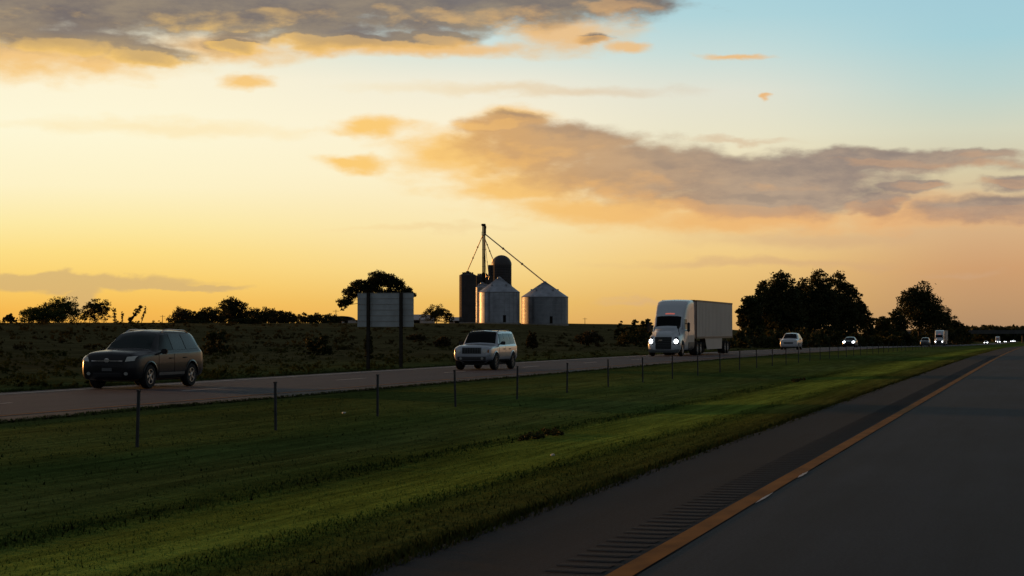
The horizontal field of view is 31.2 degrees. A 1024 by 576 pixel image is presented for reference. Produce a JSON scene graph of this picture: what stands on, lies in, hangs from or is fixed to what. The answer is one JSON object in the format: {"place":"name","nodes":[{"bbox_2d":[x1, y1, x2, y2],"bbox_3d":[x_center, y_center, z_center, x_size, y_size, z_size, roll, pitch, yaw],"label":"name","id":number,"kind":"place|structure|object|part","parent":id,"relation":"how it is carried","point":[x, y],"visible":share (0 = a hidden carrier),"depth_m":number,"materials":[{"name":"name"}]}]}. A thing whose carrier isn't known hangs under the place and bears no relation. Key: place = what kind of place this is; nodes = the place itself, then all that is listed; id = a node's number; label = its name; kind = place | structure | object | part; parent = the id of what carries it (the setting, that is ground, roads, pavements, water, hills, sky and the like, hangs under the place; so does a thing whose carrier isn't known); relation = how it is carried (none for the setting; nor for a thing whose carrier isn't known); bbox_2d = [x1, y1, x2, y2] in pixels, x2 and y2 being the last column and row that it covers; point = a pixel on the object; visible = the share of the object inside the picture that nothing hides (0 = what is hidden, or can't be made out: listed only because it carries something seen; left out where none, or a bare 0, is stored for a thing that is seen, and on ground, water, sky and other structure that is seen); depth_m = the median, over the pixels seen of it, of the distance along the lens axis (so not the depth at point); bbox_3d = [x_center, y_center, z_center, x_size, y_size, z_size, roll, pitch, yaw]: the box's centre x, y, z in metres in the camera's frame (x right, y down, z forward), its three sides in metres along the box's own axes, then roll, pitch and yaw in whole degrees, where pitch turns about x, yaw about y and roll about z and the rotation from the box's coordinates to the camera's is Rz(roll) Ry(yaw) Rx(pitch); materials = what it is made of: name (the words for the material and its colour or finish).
{"place":"outdoors","nodes":[
{"label":"outdoors","id":0,"kind":"place"},
{"bbox_2d":[0,346,852,392],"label":"verge grass","id":1,"kind":"structure","parent":0,"point":[117,384],"depth_m":71.20,"materials":[{"name":"green plant"}]},
{"bbox_2d":[0,341,1017,416],"bbox_3d":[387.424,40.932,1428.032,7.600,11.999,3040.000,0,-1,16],"label":"oncoming road","id":2,"kind":"structure","parent":0,"point":[20,403],"depth_m":60.03,"materials":[{"name":"grey asphalt"}]},
{"bbox_2d":[83,329,202,388],"bbox_3d":[-11.459,2.184,57.234,2.300,1.807,4.807,0,-1,16],"label":"suv","id":3,"kind":"object","parent":2,"relation":"on","point":[145,359],"visible":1,"depth_m":56.25,"materials":[{"name":"black paint"}]},
{"bbox_3d":[-10.809,1.671,56.736,0.265,0.490,0.880,0,-1,16],"label":"side window","id":4,"kind":"part","parent":3,"relation":"part of","materials":[{"name":"black glass"}]},
{"bbox_3d":[-10.653,2.343,56.613,0.091,0.620,1.040,0,-1,16],"label":"door","id":5,"kind":"part","parent":3,"relation":"part of","materials":[{"name":"black paint"}]},
{"bbox_3d":[-10.553,1.689,57.620,0.267,0.495,0.840,0,-1,16],"label":"side window","id":6,"kind":"part","parent":3,"relation":"part of","materials":[{"name":"grey glass"}]},
{"bbox_3d":[-10.374,2.361,57.578,0.091,0.630,0.910,0,-1,16],"label":"door","id":7,"kind":"part","parent":3,"relation":"part of","materials":[{"name":"black paint"}]},
{"bbox_3d":[-10.313,1.704,58.471,0.270,0.475,0.870,0,-1,16],"label":"side window","id":8,"kind":"part","parent":3,"relation":"part of","materials":[{"name":"grey glass"}]},
{"bbox_2d":[0,348,831,403],"bbox_3d":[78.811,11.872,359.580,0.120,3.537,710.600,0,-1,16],"label":"oncoming lane dashes","id":9,"kind":"object","parent":2,"relation":"on","point":[360,378],"visible":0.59,"depth_m":67.41,"materials":[{"name":"white paint"}]},
{"bbox_2d":[0,346,919,415],"bbox_3d":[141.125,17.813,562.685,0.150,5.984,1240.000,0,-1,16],"label":"oncoming yellow edge line","id":10,"kind":"object","parent":2,"relation":"on","point":[323,389],"visible":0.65,"depth_m":52.08,"materials":[{"name":"paint"}]},
{"bbox_2d":[454,329,516,369],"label":"suv","id":11,"kind":"object","parent":2,"relation":"on","point":[493,348],"visible":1,"depth_m":83.15,"materials":[{"name":"silver metal"}]},
{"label":"side window","id":12,"kind":"part","parent":11,"relation":"part of","materials":[{"name":"grey glass"}]},
{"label":"door","id":13,"kind":"part","parent":11,"relation":"part of","materials":[{"name":"silver metal"}]},
{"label":"side window","id":14,"kind":"part","parent":11,"relation":"part of","materials":[{"name":"grey glass"}]},
{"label":"door","id":15,"kind":"part","parent":11,"relation":"part of","materials":[{"name":"silver metal"}]},
{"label":"side window","id":16,"kind":"part","parent":11,"relation":"part of","materials":[{"name":"grey glass"}]},
{"bbox_2d":[8,343,988,393],"bbox_3d":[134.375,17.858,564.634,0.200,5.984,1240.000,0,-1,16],"label":"oncoming white edge line","id":17,"kind":"object","parent":2,"relation":"on","point":[310,375],"visible":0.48,"depth_m":68.86,"materials":[{"name":"paint"}]},
{"bbox_2d":[647,300,732,355],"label":"semi truck","id":18,"kind":"object","parent":2,"relation":"on","point":[679,326],"visible":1,"depth_m":132.69,"materials":[{"name":"grey metal"}]},
{"bbox_2d":[780,333,801,349],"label":"sedan","id":19,"kind":"object","parent":2,"relation":"on","point":[790,340],"visible":0.99,"depth_m":196.11,"materials":[{"name":"grey paint"}]},
{"bbox_2d":[842,337,857,346],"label":"sedan","id":20,"kind":"object","parent":2,"relation":"on","point":[849,341],"visible":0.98,"depth_m":254.77,"materials":[{"name":"black paint"}]},
{"bbox_2d":[919,337,930,345],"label":"suv","id":21,"kind":"object","parent":2,"relation":"on","point":[924,340],"visible":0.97,"depth_m":373.21,"materials":[{"name":"grey paint"}]},
{"bbox_2d":[933,330,947,345],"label":"semi truck","id":22,"kind":"object","parent":2,"relation":"on","point":[941,335],"visible":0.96,"depth_m":486.77,"materials":[{"name":"grey metal"}]},
{"bbox_2d":[0,323,1023,575],"bbox_3d":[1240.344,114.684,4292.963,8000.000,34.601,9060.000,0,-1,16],"label":"ground","id":23,"kind":"structure","parent":0,"point":[862,369],"depth_m":30.86,"materials":[{"name":"green plant"}]},
{"bbox_2d":[2,313,17,322],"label":"bush","id":24,"kind":"object","parent":23,"relation":"on","point":[9,317],"visible":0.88,"depth_m":349.59,"materials":[{"name":"green plant"}]},
{"bbox_2d":[18,305,67,322],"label":"bush","id":25,"kind":"object","parent":23,"relation":"on","point":[34,314],"visible":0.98,"depth_m":344.03,"materials":[{"name":"green plant"}]},
{"bbox_2d":[41,296,85,322],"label":"tree","id":26,"kind":"object","parent":23,"relation":"on","point":[69,309],"visible":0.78,"depth_m":349.03,"materials":[{"name":"green plant"}]},
{"bbox_2d":[78,298,111,321],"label":"tree","id":27,"kind":"object","parent":23,"relation":"on","point":[100,309],"visible":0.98,"depth_m":354.48,"materials":[{"name":"green plant"}]},
{"bbox_2d":[112,307,116,322],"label":"dead snag","id":28,"kind":"object","parent":23,"relation":"on","point":[115,314],"visible":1,"depth_m":349.90,"materials":[{"name":"black wood"}]},
{"bbox_2d":[128,305,141,322],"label":"dead snag","id":29,"kind":"object","parent":23,"relation":"on","point":[130,319],"visible":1,"depth_m":349.80,"materials":[{"name":"black wood"}]},
{"bbox_2d":[135,390,140,446],"bbox_3d":[-5.760,2.034,28.272,0.055,0.930,0.065,1,-1,16],"label":"barrier post","id":30,"kind":"object","parent":23,"relation":"on","point":[137,418],"visible":0.8,"depth_m":28.25,"materials":[{"name":"metal"}]},
{"bbox_2d":[166,306,199,321],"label":"tree","id":31,"kind":"object","parent":23,"relation":"on","point":[181,314],"visible":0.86,"depth_m":378.87,"materials":[{"name":"green plant"}]},
{"bbox_2d":[168,319,211,322],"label":"bush","id":32,"kind":"object","parent":23,"relation":"on","point":[190,321],"visible":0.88,"depth_m":329.44,"materials":[{"name":"green plant"}]},
{"bbox_2d":[189,306,230,322],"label":"tree","id":33,"kind":"object","parent":23,"relation":"on","point":[207,314],"visible":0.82,"depth_m":379.13,"materials":[{"name":"green plant"}]},
{"bbox_2d":[202,330,228,354],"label":"bush","id":34,"kind":"object","parent":23,"relation":"on","point":[213,346],"visible":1,"depth_m":129.73,"materials":[{"name":"green plant"}]},
{"bbox_2d":[216,296,248,322],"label":"tree","id":35,"kind":"object","parent":23,"relation":"on","point":[236,308],"visible":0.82,"depth_m":383.94,"materials":[{"name":"green plant"}]},
{"bbox_2d":[166,310,299,322],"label":"skyline undergrowth","id":36,"kind":"object","parent":23,"relation":"on","point":[297,321],"visible":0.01,"depth_m":398.95,"materials":[{"name":"green plant"}]},
{"bbox_2d":[243,307,269,322],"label":"tree","id":37,"kind":"object","parent":23,"relation":"on","point":[254,313],"visible":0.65,"depth_m":379.52,"materials":[{"name":"green plant"}]},
{"bbox_2d":[261,307,285,322],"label":"tree","id":38,"kind":"object","parent":23,"relation":"on","point":[266,309],"visible":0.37,"depth_m":384.59,"materials":[{"name":"green plant"}]},
{"bbox_2d":[273,382,276,429],"bbox_3d":[-4.300,2.170,33.384,0.055,0.930,0.065,-1,-2,16],"label":"barrier post","id":39,"kind":"object","parent":23,"relation":"on","point":[275,406],"visible":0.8,"depth_m":33.36,"materials":[{"name":"metal"}]},
{"bbox_2d":[269,310,296,322],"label":"bush","id":40,"kind":"object","parent":23,"relation":"on","point":[286,317],"visible":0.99,"depth_m":374.12,"materials":[{"name":"green plant"}]},
{"bbox_2d":[302,333,332,354],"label":"bush","id":41,"kind":"object","parent":23,"relation":"on","point":[313,346],"visible":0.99,"depth_m":139.60,"materials":[{"name":"green plant"}]},
{"bbox_2d":[297,312,345,322],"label":"bush","id":42,"kind":"object","parent":23,"relation":"on","point":[318,318],"visible":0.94,"depth_m":418.88,"materials":[{"name":"green plant"}]},
{"bbox_2d":[332,316,355,322],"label":"shed","id":43,"kind":"structure","parent":23,"relation":"on","point":[348,318],"depth_m":514.85,"materials":[{"name":"metal"}]},
{"bbox_2d":[341,320,356,322],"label":"shed","id":44,"kind":"structure","parent":23,"relation":"on","point":[350,321],"depth_m":476.92,"materials":[{"name":"white"}]},
{"bbox_2d":[0,319,723,354],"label":"field weeds","id":45,"kind":"object","parent":23,"relation":"on","point":[65,334],"visible":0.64,"depth_m":195.83,"materials":[{"name":"green plant"}]},
{"bbox_2d":[336,270,416,310],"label":"tree","id":46,"kind":"object","parent":23,"relation":"on","point":[383,279],"visible":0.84,"depth_m":454.32,"materials":[{"name":"green plant"}]},
{"bbox_2d":[376,374,378,415],"bbox_3d":[-2.816,2.275,38.487,0.056,0.930,0.065,0,-1,16],"label":"barrier post","id":47,"kind":"object","parent":23,"relation":"on","point":[377,396],"visible":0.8,"depth_m":38.47,"materials":[{"name":"metal"}]},
{"bbox_2d":[357,292,413,369],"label":"road sign","id":48,"kind":"object","parent":23,"relation":"on","point":[385,309],"visible":0.94,"depth_m":96.48,"materials":[{"name":"metal"}]},
{"bbox_2d":[0,343,783,387],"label":"bank weeds","id":49,"kind":"object","parent":23,"relation":"on","point":[217,374],"visible":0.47,"depth_m":102.94,"materials":[{"name":"green plant"}]},
{"bbox_2d":[406,334,425,340],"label":"bush","id":50,"kind":"object","parent":23,"relation":"on","point":[416,337],"visible":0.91,"depth_m":219.67,"materials":[{"name":"green plant"}]},
{"bbox_2d":[413,314,434,322],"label":"shed","id":51,"kind":"structure","parent":23,"relation":"on","point":[417,317],"depth_m":540.42,"materials":[{"name":"white metal"}]},
{"bbox_2d":[419,303,454,322],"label":"tree","id":52,"kind":"object","parent":23,"relation":"on","point":[437,313],"visible":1,"depth_m":479.01,"materials":[{"name":"green plant"}]},
{"bbox_2d":[433,336,450,346],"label":"bush","id":53,"kind":"object","parent":23,"relation":"on","point":[443,341],"visible":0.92,"depth_m":189.60,"materials":[{"name":"green plant"}]},
{"bbox_2d":[445,313,454,322],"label":"bush","id":54,"kind":"object","parent":23,"relation":"on","point":[449,317],"visible":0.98,"depth_m":479.86,"materials":[{"name":"green plant"}]},
{"bbox_2d":[450,317,458,322],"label":"shed","id":55,"kind":"structure","parent":23,"relation":"on","point":[456,320],"depth_m":555.91,"materials":[{"name":"white metal"}]},
{"bbox_2d":[453,370,456,406],"bbox_3d":[-1.352,2.408,43.596,0.055,0.930,0.065,-2,-1,16],"label":"barrier post","id":56,"kind":"object","parent":23,"relation":"on","point":[454,388],"visible":0.8,"depth_m":43.57,"materials":[{"name":"metal"}]},
{"bbox_2d":[459,271,475,322],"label":"grain bin","id":57,"kind":"object","parent":23,"relation":"on","point":[467,296],"visible":0.91,"depth_m":533.01,"materials":[{"name":"metal"}]},
{"bbox_2d":[476,282,486,322],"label":"grain bin","id":58,"kind":"object","parent":23,"relation":"on","point":[480,286],"visible":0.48,"depth_m":510.76,"materials":[{"name":"metal"}]},
{"bbox_2d":[476,273,492,285],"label":"grain bin","id":59,"kind":"object","parent":23,"relation":"on","point":[489,279],"visible":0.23,"depth_m":538.09,"materials":[{"name":"metal"}]},
{"bbox_2d":[479,277,519,323],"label":"grain bin","id":60,"kind":"object","parent":23,"relation":"on","point":[499,300],"visible":0.98,"depth_m":487.60,"materials":[{"name":"metal"}]},
{"bbox_2d":[488,255,511,283],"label":"silo","id":61,"kind":"object","parent":23,"relation":"on","point":[500,266],"visible":0.41,"depth_m":542.98,"materials":[{"name":"metal"}]},
{"bbox_2d":[0,342,1001,393],"bbox_3d":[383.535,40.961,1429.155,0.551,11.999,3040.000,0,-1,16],"label":"oncoming road outer shoulder","id":62,"kind":"object","parent":23,"relation":"on","point":[306,374],"visible":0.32,"depth_m":70.65},
{"bbox_2d":[467,224,543,283],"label":"grain elevator","id":63,"kind":"object","parent":23,"relation":"on","point":[484,244],"visible":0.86,"depth_m":515.05,"materials":[{"name":"metal"}]},
{"bbox_2d":[0,341,1018,420],"bbox_3d":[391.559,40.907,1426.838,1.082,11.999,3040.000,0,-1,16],"label":"oncoming road shoulder","id":64,"kind":"object","parent":23,"relation":"on","point":[153,405],"visible":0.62,"depth_m":53.15},
{"bbox_2d":[516,366,518,398],"bbox_3d":[0.141,2.534,48.710,0.055,0.930,0.066,1,-1,16],"label":"barrier post","id":65,"kind":"object","parent":23,"relation":"on","point":[517,383],"visible":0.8,"depth_m":48.69,"materials":[{"name":"metal"}]},
{"bbox_2d":[526,331,538,348],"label":"bush","id":66,"kind":"object","parent":23,"relation":"on","point":[531,341],"visible":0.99,"depth_m":199.77,"materials":[{"name":"green plant"}]},
{"bbox_2d":[517,427,563,440],"bbox_3d":[0.561,2.601,32.444,0.512,0.208,2.449,0,-1,16],"label":"weed clump","id":67,"kind":"object","parent":23,"relation":"on","point":[552,432],"visible":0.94,"depth_m":32.03,"materials":[{"name":"green plant"}]},
{"bbox_2d":[521,281,568,325],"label":"grain bin","id":68,"kind":"object","parent":23,"relation":"on","point":[544,303],"visible":0.98,"depth_m":494.91,"materials":[{"name":"metal"}]},
{"bbox_2d":[566,363,568,392],"bbox_3d":[1.618,2.656,53.813,0.055,0.930,0.065,1,0,16],"label":"barrier post","id":69,"kind":"object","parent":23,"relation":"on","point":[567,379],"visible":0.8,"depth_m":53.79,"materials":[{"name":"metal"}]},
{"bbox_2d":[573,330,604,345],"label":"bush","id":70,"kind":"object","parent":23,"relation":"on","point":[587,337],"visible":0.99,"depth_m":239.55,"materials":[{"name":"green plant"}]},
{"bbox_2d":[607,359,608,386],"bbox_3d":[3.085,2.758,58.940,0.055,0.930,0.065,-1,-3,16],"label":"barrier post","id":71,"kind":"object","parent":23,"relation":"on","point":[607,372],"visible":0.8,"depth_m":58.92,"materials":[{"name":"metal"}]},
{"bbox_2d":[614,321,629,339],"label":"bush","id":72,"kind":"object","parent":23,"relation":"on","point":[618,330],"visible":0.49,"depth_m":329.34,"materials":[{"name":"green plant"}]},
{"bbox_2d":[615,326,650,346],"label":"bush","id":73,"kind":"object","parent":23,"relation":"on","point":[636,336],"visible":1,"depth_m":249.38,"materials":[{"name":"green plant"}]},
{"bbox_2d":[627,319,642,340],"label":"bush","id":74,"kind":"object","parent":23,"relation":"on","point":[633,322],"visible":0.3,"depth_m":319.83,"materials":[{"name":"green plant"}]},
{"bbox_2d":[637,318,652,342],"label":"bush","id":75,"kind":"object","parent":23,"relation":"on","point":[647,320],"visible":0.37,"depth_m":299.64,"materials":[{"name":"green plant"}]},
{"bbox_2d":[360,346,1023,575],"bbox_3d":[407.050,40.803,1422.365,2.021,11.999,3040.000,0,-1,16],"label":"road shoulder","id":76,"kind":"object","parent":23,"relation":"on","point":[530,545],"visible":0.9,"depth_m":18.54},
{"bbox_2d":[535,356,996,575],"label":"rumble strip","id":77,"kind":"object","parent":76,"relation":"on","point":[857,426],"visible":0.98,"depth_m":18.95,"materials":[{"name":"asphalt"}]},
{"bbox_2d":[605,347,1021,575],"bbox_3d":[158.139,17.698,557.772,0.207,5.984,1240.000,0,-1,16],"label":"yellow edge line","id":78,"kind":"object","parent":76,"relation":"on","point":[643,561],"visible":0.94,"depth_m":18.36,"materials":[{"name":"paint"}]},
{"bbox_2d":[719,352,720,372],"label":"barrier post","id":79,"kind":"object","parent":23,"relation":"on","point":[719,363],"visible":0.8,"depth_m":79.35,"materials":[{"name":"metal"}]},
{"bbox_2d":[735,295,766,346],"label":"tree","id":80,"kind":"object","parent":23,"relation":"on","point":[750,312],"visible":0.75,"depth_m":338.59,"materials":[{"name":"green plant"}]},
{"bbox_2d":[752,279,772,328],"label":"tree","id":81,"kind":"object","parent":23,"relation":"on","point":[760,287],"visible":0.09,"depth_m":386.51,"materials":[{"name":"green plant"}]},
{"bbox_2d":[759,269,807,332],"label":"tree","id":82,"kind":"object","parent":23,"relation":"on","point":[782,307],"visible":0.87,"depth_m":380.37,"materials":[{"name":"green plant"}]},
{"bbox_2d":[791,378,805,381],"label":"weed clump","id":83,"kind":"object","parent":23,"relation":"on","point":[795,380],"visible":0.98,"depth_m":68.06,"materials":[{"name":"green plant"}]},
{"bbox_2d":[794,277,823,342],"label":"tree","id":84,"kind":"object","parent":23,"relation":"on","point":[801,285],"visible":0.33,"depth_m":431.37,"materials":[{"name":"green plant"}]},
{"bbox_2d":[798,268,841,334],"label":"tree","id":85,"kind":"object","parent":23,"relation":"on","point":[822,297],"visible":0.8,"depth_m":428.13,"materials":[{"name":"green plant"}]},
{"bbox_2d":[827,270,860,333],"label":"tree","id":86,"kind":"object","parent":23,"relation":"on","point":[847,305],"visible":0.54,"depth_m":447.72,"materials":[{"name":"green plant"}]},
{"bbox_2d":[727,326,973,347],"bbox_3d":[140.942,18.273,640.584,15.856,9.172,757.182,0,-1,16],"label":"undergrowth","id":87,"kind":"object","parent":23,"relation":"on","point":[746,337],"visible":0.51,"depth_m":367.01,"materials":[{"name":"green plant"}]},
{"bbox_2d":[849,292,869,329],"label":"tree","id":88,"kind":"object","parent":23,"relation":"on","point":[861,306],"visible":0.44,"depth_m":470.74,"materials":[{"name":"green plant"}]},
{"bbox_2d":[858,306,876,336],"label":"tree","id":89,"kind":"object","parent":23,"relation":"on","point":[870,329],"visible":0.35,"depth_m":486.30,"materials":[{"name":"green plant"}]},
{"bbox_2d":[870,316,896,344],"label":"tree","id":90,"kind":"object","parent":23,"relation":"on","point":[882,323],"visible":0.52,"depth_m":524.67,"materials":[{"name":"green plant"}]},
{"bbox_2d":[887,309,909,342],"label":"tree","id":91,"kind":"object","parent":23,"relation":"on","point":[900,324],"visible":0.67,"depth_m":553.59,"materials":[{"name":"green plant"}]},
{"bbox_2d":[896,280,948,335],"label":"tree","id":92,"kind":"object","parent":23,"relation":"on","point":[921,305],"visible":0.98,"depth_m":618.03,"materials":[{"name":"green plant"}]},
{"bbox_2d":[858,330,1023,342],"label":"overpass","id":93,"kind":"object","parent":23,"relation":"on","point":[995,332],"visible":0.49,"depth_m":1193.51,"materials":[{"name":"concrete"}]},
{"bbox_2d":[925,305,957,344],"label":"tree","id":94,"kind":"object","parent":23,"relation":"on","point":[941,326],"visible":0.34,"depth_m":716.90,"materials":[{"name":"green plant"}]},
{"bbox_2d":[949,316,967,344],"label":"tree","id":95,"kind":"object","parent":23,"relation":"on","point":[958,324],"visible":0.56,"depth_m":813.35,"materials":[{"name":"green plant"}]},
{"bbox_2d":[960,324,972,344],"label":"tree","id":96,"kind":"object","parent":23,"relation":"on","point":[966,332],"visible":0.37,"depth_m":895.15,"materials":[{"name":"green plant"}]},
{"bbox_2d":[966,324,1023,341],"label":"distant woods","id":97,"kind":"object","parent":23,"relation":"on","point":[991,337],"visible":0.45,"depth_m":1647.37,"materials":[{"name":"green plant"}]},
{"bbox_2d":[0,0,1023,333],"label":"sky","id":98,"kind":"structure","parent":0,"point":[161,156],"materials":[{"name":"orange"}]},
{"bbox_2d":[637,347,1023,575],"bbox_3d":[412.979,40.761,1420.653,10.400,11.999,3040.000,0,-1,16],"label":"road","id":99,"kind":"structure","parent":0,"point":[933,486],"depth_m":18.21,"materials":[{"name":"grey asphalt"}]},
{"bbox_2d":[757,472,806,501],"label":"worn paint flakes","id":100,"kind":"object","parent":99,"relation":"on","point":[802,474],"visible":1,"depth_m":19.52,"materials":[{"name":"grey paint"}]}
]}

